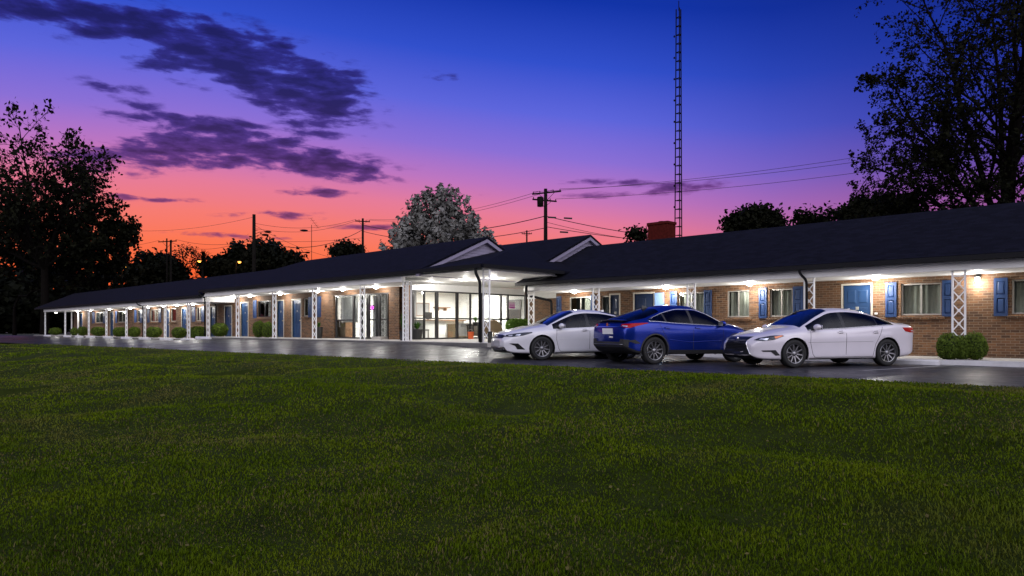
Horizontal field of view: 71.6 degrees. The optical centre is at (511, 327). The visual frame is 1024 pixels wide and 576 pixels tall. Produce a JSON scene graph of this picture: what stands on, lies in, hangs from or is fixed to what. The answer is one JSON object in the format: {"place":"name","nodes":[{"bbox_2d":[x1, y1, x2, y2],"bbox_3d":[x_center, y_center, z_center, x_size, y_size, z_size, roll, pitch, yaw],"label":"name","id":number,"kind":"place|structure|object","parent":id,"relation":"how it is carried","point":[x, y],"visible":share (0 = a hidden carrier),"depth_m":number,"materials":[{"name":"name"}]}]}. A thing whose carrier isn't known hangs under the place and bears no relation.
{"place":"outdoors","nodes":[
{"label":"outdoors","id":0,"kind":"place"},
{"bbox_2d":[0,333,70,335],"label":"back ground","id":1,"kind":"structure","parent":0,"point":[34,334],"depth_m":115.73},
{"bbox_2d":[0,217,88,334],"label":"shade tree","id":2,"kind":"object","parent":1,"relation":"on","point":[6,269],"visible":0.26,"depth_m":96.68,"materials":[{"name":"green plant"}]},
{"bbox_2d":[0,97,124,334],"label":"shade tree","id":3,"kind":"object","parent":1,"relation":"on","point":[26,212],"visible":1,"depth_m":84.89,"materials":[{"name":"green plant"}]},
{"bbox_2d":[42,201,142,292],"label":"shade tree","id":4,"kind":"object","parent":1,"relation":"on","point":[122,232],"visible":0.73,"depth_m":90.89,"materials":[{"name":"green plant"}]},
{"bbox_2d":[116,247,194,285],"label":"round tree","id":5,"kind":"object","parent":1,"relation":"on","point":[149,268],"visible":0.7,"depth_m":115.09,"materials":[{"name":"green plant"}]},
{"bbox_2d":[158,238,176,281],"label":"utility pole","id":6,"kind":"object","parent":1,"relation":"on","point":[166,241],"visible":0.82,"depth_m":95.98,"materials":[{"name":"brown wood"}]},
{"bbox_2d":[170,240,171,281],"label":"utility pole","id":7,"kind":"object","parent":1,"relation":"on","point":[170,261],"visible":0.34,"depth_m":93.88,"materials":[{"name":"brown wood"}]},
{"bbox_2d":[169,243,200,277],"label":"bare tree","id":8,"kind":"object","parent":1,"relation":"on","point":[192,253],"visible":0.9,"depth_m":117.42,"materials":[{"name":"brown plant"}]},
{"bbox_2d":[193,250,211,277],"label":"palm tree","id":9,"kind":"object","parent":1,"relation":"on","point":[203,256],"visible":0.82,"depth_m":109.77,"materials":[{"name":"green plant"}]},
{"bbox_2d":[194,238,245,277],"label":"round tree","id":10,"kind":"object","parent":1,"relation":"on","point":[221,265],"visible":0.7,"depth_m":110.48,"materials":[{"name":"green plant"}]},
{"bbox_2d":[252,214,270,271],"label":"utility pole","id":11,"kind":"object","parent":1,"relation":"on","point":[254,233],"visible":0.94,"depth_m":81.85,"materials":[{"name":"brown wood"}]},
{"bbox_2d":[231,233,307,273],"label":"round tree","id":12,"kind":"object","parent":1,"relation":"on","point":[269,256],"visible":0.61,"depth_m":109.54,"materials":[{"name":"green plant"}]},
{"bbox_2d":[324,237,366,256],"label":"tree","id":13,"kind":"object","parent":1,"relation":"on","point":[344,247],"visible":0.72,"depth_m":90.33,"materials":[{"name":"green plant"}]},
{"bbox_2d":[355,218,369,252],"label":"utility pole","id":14,"kind":"object","parent":1,"relation":"on","point":[362,221],"visible":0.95,"depth_m":87.92,"materials":[{"name":"brown wood"}]},
{"bbox_2d":[256,238,357,241],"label":"power line","id":15,"kind":"object","parent":14,"relation":"attached to","point":[307,241],"visible":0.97,"depth_m":84.86,"materials":[{"name":"black metal"}]},
{"bbox_2d":[257,230,361,247],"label":"power line","id":16,"kind":"object","parent":14,"relation":"attached to","point":[306,247],"visible":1,"depth_m":84.64,"materials":[{"name":"black metal"}]},
{"bbox_2d":[378,182,501,250],"bbox_3d":[-5.786,-5.399,58.189,11.081,12.918,11.221,0,0,45],"label":"silvery tree","id":17,"kind":"object","parent":1,"relation":"on","point":[441,226],"visible":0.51,"depth_m":56.21,"materials":[{"name":"grey plant"}]},
{"bbox_2d":[522,230,531,241],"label":"utility pole","id":18,"kind":"object","parent":1,"relation":"on","point":[526,233],"visible":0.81,"depth_m":109.94,"materials":[{"name":"brown wood"}]},
{"bbox_2d":[34,202,1023,359],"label":"motel building","id":19,"kind":"structure","parent":1,"relation":"on","point":[925,268],"depth_m":27.96,"materials":[{"name":"brick"}]},
{"bbox_2d":[79,313,82,326],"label":"door","id":20,"kind":"structure","parent":19,"relation":"in","point":[80,314],"depth_m":70.66,"materials":[{"name":"blue paint"}]},
{"bbox_2d":[94,312,103,323],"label":"window","id":21,"kind":"structure","parent":19,"relation":"in","point":[99,315],"depth_m":66.70,"materials":[{"name":"black glass"}]},
{"bbox_2d":[110,311,113,335],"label":"door","id":22,"kind":"structure","parent":19,"relation":"in","point":[112,312],"depth_m":63.83,"materials":[{"name":"blue paint"}]},
{"bbox_2d":[116,311,124,323],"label":"window","id":23,"kind":"structure","parent":19,"relation":"in","point":[121,314],"depth_m":62.24,"materials":[{"name":"glass"}]},
{"bbox_2d":[136,310,139,323],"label":"window","id":24,"kind":"structure","parent":19,"relation":"in","point":[138,322],"depth_m":59.03,"materials":[{"name":"silver glass"}]},
{"bbox_2d":[148,309,158,322],"bbox_3d":[-28.379,-0.920,56.358,2.211,1.100,0.195,0,0,45],"label":"window","id":25,"kind":"structure","parent":19,"relation":"in","point":[154,313],"depth_m":56.59,"materials":[{"name":"silver metal"}]},
{"bbox_2d":[165,308,169,336],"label":"door","id":26,"kind":"structure","parent":19,"relation":"in","point":[168,310],"depth_m":54.33,"materials":[{"name":"blue paint"}]},
{"bbox_2d":[169,308,175,322],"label":"window","id":27,"kind":"structure","parent":19,"relation":"in","point":[173,311],"depth_m":53.76,"materials":[{"name":"silver metal"}]},
{"bbox_2d":[181,308,186,337],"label":"door","id":28,"kind":"structure","parent":19,"relation":"in","point":[183,311],"depth_m":52.11,"materials":[{"name":"blue paint"}]},
{"bbox_2d":[194,307,201,322],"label":"window","id":29,"kind":"structure","parent":19,"relation":"in","point":[198,308],"depth_m":50.26,"materials":[{"name":"glass"}]},
{"bbox_2d":[210,306,215,336],"bbox_3d":[-20.406,-0.375,48.513,0.960,2.230,0.160,0,0,45],"label":"door","id":30,"kind":"structure","parent":19,"relation":"in","point":[212,312],"depth_m":48.62,"materials":[{"name":"blue paint"}]},
{"bbox_2d":[224,305,231,336],"bbox_3d":[-18.684,-0.375,46.818,1.171,2.230,0.160,0,0,45],"label":"door","id":31,"kind":"structure","parent":19,"relation":"in","point":[228,313],"depth_m":46.86,"materials":[{"name":"blue paint"}]},
{"bbox_2d":[241,302,247,336],"bbox_3d":[-16.968,-0.545,45.127,1.085,2.230,0.160,0,0,45],"label":"door","id":32,"kind":"structure","parent":19,"relation":"in","point":[244,309],"depth_m":45.18,"materials":[{"name":"blue paint"}]},
{"bbox_2d":[255,300,271,318],"bbox_3d":[-15.103,-1.095,43.279,1.967,1.130,0.195,0,0,45],"label":"window","id":33,"kind":"structure","parent":19,"relation":"in","point":[264,307],"depth_m":43.42,"materials":[{"name":"glass"}]},
{"bbox_2d":[277,300,283,336],"bbox_3d":[-13.614,-0.545,41.823,0.900,2.230,0.160,0,0,45],"label":"door","id":34,"kind":"structure","parent":19,"relation":"in","point":[280,313],"depth_m":41.86,"materials":[{"name":"blue paint"}]},
{"bbox_2d":[292,299,300,337],"bbox_3d":[-12.254,-0.545,40.483,1.079,2.230,0.160,0,0,45],"label":"door","id":35,"kind":"structure","parent":19,"relation":"in","point":[296,312],"depth_m":40.51,"materials":[{"name":"blue paint"}]},
{"bbox_2d":[301,298,308,318],"bbox_3d":[-11.554,-1.095,39.783,0.757,1.130,0.195,0,0,45],"label":"window","id":36,"kind":"structure","parent":19,"relation":"in","point":[306,299],"depth_m":39.88,"materials":[{"name":"glass"}]},
{"bbox_2d":[415,320,428,337],"bbox_3d":[-4.592,0.073,36.248,0.520,0.950,0.500,0,0,45],"label":"lobby chair","id":37,"kind":"object","parent":19,"relation":"on","point":[421,325],"visible":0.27,"depth_m":36.39,"materials":[{"name":"grey fabric"}]},
{"bbox_2d":[417,303,429,315],"bbox_3d":[-5.313,-1.100,42.292,0.030,0.800,1.000,0,0,45],"label":"framed picture","id":38,"kind":"object","parent":19,"relation":"attached to","point":[420,309],"visible":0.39,"depth_m":42.22,"materials":[{"name":"white wood"}]},
{"bbox_2d":[419,319,466,337],"bbox_3d":[-3.847,0.049,38.743,1.540,0.998,3.200,0,0,45],"label":"reception desk","id":39,"kind":"object","parent":19,"relation":"on","point":[446,328],"visible":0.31,"depth_m":38.56,"materials":[{"name":"white"}]},
{"bbox_2d":[425,312,431,319],"bbox_3d":[-4.531,-0.656,38.434,0.200,0.408,0.500,0,0,45],"label":"computer monitor","id":40,"kind":"object","parent":39,"relation":"on","point":[428,314],"visible":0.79,"depth_m":38.41,"materials":[{"name":"black plastic"}]},
{"bbox_2d":[459,323,466,335],"bbox_3d":[-2.091,0.088,38.417,0.900,0.680,1.700,0,0,45],"label":"cabinet","id":41,"kind":"object","parent":19,"relation":"on","point":[462,329],"visible":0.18,"depth_m":37.81,"materials":[{"name":"white wood"}]},
{"bbox_2d":[509,302,514,308],"bbox_3d":[0.008,-1.240,39.026,0.020,0.360,0.477,0,0,45],"label":"pink poster","id":42,"kind":"object","parent":19,"relation":"attached to","point":[511,305],"visible":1,"depth_m":39.02,"materials":[{"name":"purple paper"}]},
{"bbox_2d":[570,296,590,309],"bbox_3d":[3.348,-0.845,31.911,1.856,1.690,0.836,0,0,45],"label":"window","id":43,"kind":"structure","parent":19,"relation":"in","point":[582,303],"depth_m":31.67,"materials":[{"name":"glass"}]},
{"bbox_2d":[602,296,608,312],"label":"window","id":44,"kind":"structure","parent":19,"relation":"in","point":[606,298],"depth_m":30.77,"materials":[{"name":"silver glass"}]},
{"bbox_2d":[609,293,619,314],"bbox_3d":[4.405,-0.290,30.248,0.580,2.360,0.160,0,0,45],"label":"door","id":45,"kind":"structure","parent":19,"relation":"in","point":[615,298],"depth_m":30.25,"materials":[{"name":"blue paint"}]},
{"bbox_2d":[633,292,654,309],"bbox_3d":[5.453,-0.290,29.216,1.057,2.360,0.160,0,0,45],"label":"door","id":46,"kind":"structure","parent":19,"relation":"in","point":[646,299],"depth_m":29.25,"materials":[{"name":"blue paint"}]},
{"bbox_2d":[655,293,663,305],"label":"screen door","id":47,"kind":"structure","parent":19,"relation":"in","point":[659,297],"depth_m":28.62,"materials":[{"name":"blue"}]},
{"bbox_2d":[679,292,703,312],"bbox_3d":[7.305,-0.845,28.012,1.719,1.690,0.836,0,0,45],"label":"window","id":48,"kind":"structure","parent":19,"relation":"in","point":[699,295],"depth_m":27.74,"materials":[{"name":"silver metal"}]},
{"bbox_2d":[724,290,751,320],"bbox_3d":[8.661,-0.845,26.586,1.487,1.690,0.965,0,0,45],"label":"window","id":49,"kind":"structure","parent":19,"relation":"in","point":[739,299],"depth_m":26.47,"materials":[{"name":"glass"}]},
{"bbox_2d":[766,288,791,319],"bbox_3d":[9.821,-0.845,25.443,1.426,1.690,0.965,0,0,45],"label":"window","id":50,"kind":"structure","parent":19,"relation":"in","point":[782,298],"depth_m":25.29,"materials":[{"name":"glass"}]},
{"bbox_2d":[841,283,872,315],"bbox_3d":[11.376,-0.290,23.381,0.982,2.360,0.160,0,0,45],"label":"door","id":51,"kind":"structure","parent":19,"relation":"in","point":[858,297],"depth_m":23.36,"materials":[{"name":"blue paint"}]},
{"bbox_2d":[897,283,944,318],"bbox_3d":[12.981,-0.845,22.330,1.723,1.690,0.965,0,0,45],"label":"window","id":52,"kind":"structure","parent":19,"relation":"in","point":[919,298],"depth_m":22.17,"materials":[{"name":"beige metal"}]},
{"bbox_2d":[973,274,980,281],"bbox_3d":[13.695,-1.470,20.877,0.200,0.260,0.227,0,0,45],"label":"wall lantern","id":53,"kind":"object","parent":19,"relation":"attached to","point":[977,277],"depth_m":20.84,"materials":[{"name":"white glass"}]},
{"bbox_2d":[1007,279,1023,318],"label":"window","id":54,"kind":"structure","parent":19,"relation":"in","point":[1017,285],"depth_m":20.45,"materials":[{"name":"glass"}]},
{"bbox_2d":[532,188,560,239],"bbox_3d":[2.923,-5.355,60.150,2.490,12.830,1.230,0,0,4],"label":"utility pole","id":55,"kind":"object","parent":1,"relation":"on","point":[540,199],"visible":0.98,"depth_m":59.86,"materials":[{"name":"brown wood"}]},
{"bbox_2d":[370,192,535,219],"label":"power line","id":56,"kind":"object","parent":55,"relation":"attached to","point":[471,209],"visible":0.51,"depth_m":67.36,"materials":[{"name":"black metal"}]},
{"bbox_2d":[363,228,543,240],"bbox_3d":[-7.833,-10.209,74.004,0.060,3.624,35.215,0,0,-37],"label":"power line","id":57,"kind":"object","parent":55,"relation":"attached to","point":[496,236],"visible":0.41,"depth_m":64.18,"materials":[{"name":"black metal"}]},
{"bbox_2d":[364,216,543,229],"bbox_3d":[-7.833,-11.074,74.004,0.070,3.504,35.217,0,0,-37],"label":"power line","id":58,"kind":"object","parent":55,"relation":"attached to","point":[478,229],"visible":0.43,"depth_m":64.66,"materials":[{"name":"black rubber"}]},
{"bbox_2d":[371,190,550,220],"bbox_3d":[-7.345,-12.401,74.068,0.032,2.114,35.734,0,0,-37],"label":"power line","id":59,"kind":"object","parent":55,"relation":"attached to","point":[487,208],"visible":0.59,"depth_m":64.94,"materials":[{"name":"black metal"}]},
{"bbox_2d":[547,216,623,231],"bbox_3d":[14.350,-8.465,61.001,23.117,2.068,0.060,0,0,-5],"label":"power line","id":60,"kind":"object","parent":55,"relation":"attached to","point":[588,225],"visible":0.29,"depth_m":60.30,"materials":[{"name":"black metal"}]},
{"bbox_2d":[549,227,625,238],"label":"power line","id":61,"kind":"object","parent":55,"relation":"attached to","point":[586,233],"visible":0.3,"depth_m":60.30,"materials":[{"name":"black metal"}]},
{"bbox_2d":[547,222,627,238],"bbox_3d":[10.212,-8.002,60.001,14.751,1.970,0.036,0,0,0],"label":"power line","id":62,"kind":"object","parent":55,"relation":"attached to","point":[586,231],"visible":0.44,"depth_m":59.99,"materials":[{"name":"black metal"}]},
{"bbox_2d":[534,131,1007,191],"bbox_3d":[21.137,-13.018,53.376,41.354,2.827,0.030,0,0,21],"label":"power line","id":63,"kind":"object","parent":55,"relation":"attached to","point":[722,175],"visible":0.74,"depth_m":55.07,"materials":[{"name":"black metal"}]},
{"bbox_2d":[564,154,982,198],"bbox_3d":[21.652,-11.760,52.810,39.100,1.877,0.030,0,0,24],"label":"power line","id":64,"kind":"object","parent":55,"relation":"attached to","point":[725,187],"visible":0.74,"depth_m":55.13,"materials":[{"name":"black rubber"}]},
{"bbox_2d":[567,140,990,188],"bbox_3d":[21.799,-12.567,52.274,38.412,2.190,0.030,0,0,22],"label":"power line","id":65,"kind":"object","parent":55,"relation":"attached to","point":[735,176],"visible":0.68,"depth_m":54.30,"materials":[{"name":"black rubber"}]},
{"bbox_2d":[618,223,647,242],"bbox_3d":[10.225,-3.736,58.031,2.499,9.597,2.709,0,0,45],"label":"tree","id":66,"kind":"object","parent":1,"relation":"on","point":[635,234],"visible":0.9,"depth_m":57.63,"materials":[{"name":"green plant"}]},
{"bbox_2d":[716,200,791,231],"bbox_3d":[21.954,-5.211,64.010,6.185,12.568,5.896,0,0,45],"label":"round tree","id":67,"kind":"object","parent":1,"relation":"on","point":[753,216],"visible":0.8,"depth_m":62.62,"materials":[{"name":"green plant"}]},
{"bbox_2d":[785,200,842,225],"bbox_3d":[21.592,-3.911,49.925,4.438,9.946,3.139,0,0,-21],"label":"tree","id":68,"kind":"object","parent":1,"relation":"on","point":[806,217],"visible":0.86,"depth_m":49.54,"materials":[{"name":"green plant"}]},
{"bbox_2d":[669,354,1023,366],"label":"kerb","id":69,"kind":"structure","parent":1,"relation":"on","point":[984,363],"depth_m":19.02,"materials":[{"name":"white paint"}]},
{"bbox_2d":[836,190,929,220],"bbox_3d":[23.477,-3.843,44.971,5.520,9.822,4.156,0,0,-6],"label":"tree","id":70,"kind":"object","parent":1,"relation":"on","point":[855,206],"visible":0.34,"depth_m":44.23,"materials":[{"name":"green plant"}]},
{"bbox_2d":[839,0,1023,219],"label":"shade tree","id":71,"kind":"object","parent":1,"relation":"on","point":[942,149],"visible":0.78,"depth_m":36.86,"materials":[{"name":"green plant"}]},
{"bbox_2d":[311,220,316,259],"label":"television aerial","id":72,"kind":"object","parent":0,"point":[311,239],"visible":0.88,"depth_m":79.97,"materials":[{"name":"black metal"}]},
{"bbox_2d":[0,343,1023,575],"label":"lawn","id":73,"kind":"structure","parent":0,"point":[244,370],"depth_m":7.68,"materials":[{"name":"green plant"}]},
{"bbox_2d":[0,335,1023,388],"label":"car park","id":74,"kind":"structure","parent":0,"point":[985,375],"depth_m":21.63,"materials":[{"name":"grey asphalt"}]},
{"bbox_2d":[195,336,211,338],"bbox_3d":[-18.765,0.597,43.122,2.000,0.150,0.180,0,0,45],"label":"wheel stop","id":75,"kind":"object","parent":74,"relation":"on","point":[197,337],"visible":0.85,"depth_m":42.98,"materials":[{"name":"white paint"}]},
{"bbox_2d":[33,335,486,347],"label":"kerb","id":76,"kind":"structure","parent":74,"relation":"on","point":[473,345],"depth_m":31.23,"materials":[{"name":"grey concrete"}]},
{"bbox_2d":[491,310,635,359],"bbox_3d":[1.929,0.188,22.574,5.170,1.557,2.347,0,0,-20],"label":"parked car","id":77,"kind":"object","parent":74,"relation":"on","point":[569,331],"visible":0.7,"depth_m":21.50,"materials":[{"name":"white paint"}]},
{"bbox_2d":[593,305,746,363],"bbox_3d":[4.858,0.166,20.931,4.917,1.661,2.342,0,0,-26],"label":"parked car","id":78,"kind":"object","parent":74,"relation":"on","point":[653,335],"visible":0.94,"depth_m":19.85,"materials":[{"name":"blue paint"}]},
{"bbox_2d":[723,308,912,367],"bbox_3d":[8.172,0.226,19.041,5.055,1.542,2.314,0,0,-16],"label":"parked car","id":79,"kind":"object","parent":74,"relation":"on","point":[800,337],"visible":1,"depth_m":18.25,"materials":[{"name":"paint"}]},
{"bbox_2d":[862,365,951,370],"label":"stall line","id":80,"kind":"object","parent":74,"relation":"on","point":[911,367],"visible":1,"depth_m":17.67,"materials":[{"name":"paint"}]},
{"bbox_2d":[893,359,939,364],"bbox_3d":[11.017,0.940,19.608,1.400,0.140,0.200,0,0,45],"label":"wheel stop","id":81,"kind":"object","parent":74,"relation":"on","point":[917,362],"visible":0.6,"depth_m":19.41,"materials":[{"name":"white paint"}]},
{"bbox_2d":[0,0,1023,288],"label":"sky","id":82,"kind":"structure","parent":0,"point":[291,114],"materials":[{"name":"blue"}]},
{"bbox_2d":[53,335,1023,361],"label":"walkway","id":83,"kind":"structure","parent":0,"point":[904,357],"depth_m":31.45,"materials":[{"name":"concrete"}]},
{"bbox_2d":[49,327,61,334],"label":"boxwood shrub","id":84,"kind":"object","parent":83,"relation":"on","point":[55,331],"visible":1,"depth_m":71.88,"materials":[{"name":"green plant"}]},
{"bbox_2d":[70,328,77,335],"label":"boxwood shrub","id":85,"kind":"object","parent":83,"relation":"on","point":[73,331],"visible":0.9,"depth_m":67.25,"materials":[{"name":"green plant"}]},
{"bbox_2d":[77,326,87,335],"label":"boxwood shrub","id":86,"kind":"object","parent":83,"relation":"on","point":[82,331],"visible":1,"depth_m":65.29,"materials":[{"name":"green plant"}]},
{"bbox_2d":[90,326,106,335],"bbox_3d":[-36.264,0.293,62.154,1.358,0.890,1.096,0,0,1],"label":"boxwood shrub","id":87,"kind":"object","parent":83,"relation":"on","point":[97,331],"visible":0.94,"depth_m":61.85,"materials":[{"name":"green plant"}]},
{"bbox_2d":[112,327,126,336],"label":"boxwood shrub","id":88,"kind":"object","parent":83,"relation":"on","point":[119,331],"visible":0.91,"depth_m":57.82,"materials":[{"name":"green plant"}]},
{"bbox_2d":[128,327,140,336],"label":"boxwood shrub","id":89,"kind":"object","parent":83,"relation":"on","point":[134,331],"visible":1,"depth_m":55.39,"materials":[{"name":"green plant"}]},
{"bbox_2d":[146,326,162,337],"bbox_3d":[-26.502,0.304,52.626,1.289,0.867,1.040,0,0,-42],"label":"boxwood shrub","id":90,"kind":"object","parent":83,"relation":"on","point":[154,332],"visible":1,"depth_m":52.33,"materials":[{"name":"green plant"}]},
{"bbox_2d":[170,326,186,337],"bbox_3d":[-23.098,0.312,49.193,1.074,0.839,1.070,0,0,-27],"label":"boxwood shrub","id":91,"kind":"object","parent":83,"relation":"on","point":[179,332],"visible":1,"depth_m":48.90,"materials":[{"name":"green plant"}]},
{"bbox_2d":[188,326,207,338],"bbox_3d":[-20.800,0.290,46.911,1.274,0.896,1.028,0,0,-11],"label":"boxwood shrub","id":92,"kind":"object","parent":83,"relation":"on","point":[195,331],"visible":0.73,"depth_m":46.61,"materials":[{"name":"green plant"}]},
{"bbox_2d":[210,323,228,336],"bbox_3d":[-18.477,0.098,44.871,1.144,0.930,1.139,0,0,4],"label":"boxwood shrub","id":93,"kind":"object","parent":83,"relation":"on","point":[219,329],"visible":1,"depth_m":44.59,"materials":[{"name":"green plant"}]},
{"bbox_2d":[252,320,271,337],"bbox_3d":[-14.313,0.059,40.789,1.257,1.025,0.857,0,0,0],"label":"boxwood shrub","id":94,"kind":"object","parent":83,"relation":"on","point":[260,328],"visible":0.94,"depth_m":40.54,"materials":[{"name":"green plant"}]},
{"bbox_2d":[314,322,322,337],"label":"potted plant","id":95,"kind":"object","parent":83,"relation":"on","point":[319,331],"visible":0.91,"depth_m":37.46,"materials":[{"name":"green plant"}]},
{"bbox_2d":[399,313,404,340],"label":"potted plant","id":96,"kind":"object","parent":83,"relation":"on","point":[401,326],"visible":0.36,"depth_m":31.15,"materials":[{"name":"green plant"}]},
{"bbox_2d":[412,321,422,339],"bbox_3d":[-4.490,0.102,33.785,0.760,0.896,0.650,0,0,45],"label":"potted plant","id":97,"kind":"object","parent":83,"relation":"on","point":[416,333],"visible":0.92,"depth_m":33.58,"materials":[{"name":"green plant"}]},
{"bbox_2d":[468,329,473,338],"bbox_3d":[-2.082,0.307,35.861,0.350,0.486,0.352,0,0,45],"label":"orange bucket","id":98,"kind":"object","parent":83,"relation":"on","point":[470,335],"visible":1,"depth_m":35.74,"materials":[{"name":"orange plastic"}]},
{"bbox_2d":[466,325,484,338],"bbox_3d":[-1.872,0.205,36.501,0.500,0.690,0.840,0,0,45],"label":"plant stand","id":99,"kind":"object","parent":83,"relation":"on","point":[472,329],"visible":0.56,"depth_m":36.20,"materials":[{"name":"black plastic"}]},
{"bbox_2d":[472,316,477,324],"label":"potted plant","id":100,"kind":"object","parent":99,"relation":"on","point":[475,319],"visible":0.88,"depth_m":36.41,"materials":[{"name":"green plant"}]},
{"bbox_2d":[484,320,502,338],"bbox_3d":[-0.776,0.060,37.351,0.630,0.980,1.300,0,0,45],"label":"wicker chair","id":101,"kind":"object","parent":83,"relation":"on","point":[495,326],"visible":0.68,"depth_m":37.43,"materials":[{"name":"beige wicker"}]},
{"bbox_2d":[505,318,530,329],"bbox_3d":[0.380,-0.002,38.938,0.711,1.103,1.899,0,0,45],"label":"hedge planter","id":102,"kind":"object","parent":83,"relation":"on","point":[512,323],"visible":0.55,"depth_m":38.55,"materials":[{"name":"green"}]},
{"bbox_2d":[935,331,988,359],"bbox_3d":[12.317,0.472,19.467,1.310,0.818,0.747,0,0,12],"label":"boxwood shrub","id":103,"kind":"object","parent":83,"relation":"on","point":[969,346],"visible":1,"depth_m":19.27,"materials":[{"name":"green plant"}]},
{"bbox_2d":[673,1,681,236],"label":"lattice tower","id":104,"kind":"structure","parent":0,"point":[679,87],"depth_m":36.56,"materials":[{"name":"black metal"}]},
{"label":"ground","id":105,"kind":"structure","parent":0,"visible":0},
{"bbox_2d":[0,258,200,333],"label":"wood","id":106,"kind":"object","parent":105,"relation":"on","point":[27,316],"visible":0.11,"depth_m":130.15,"materials":[{"name":"green plant"}]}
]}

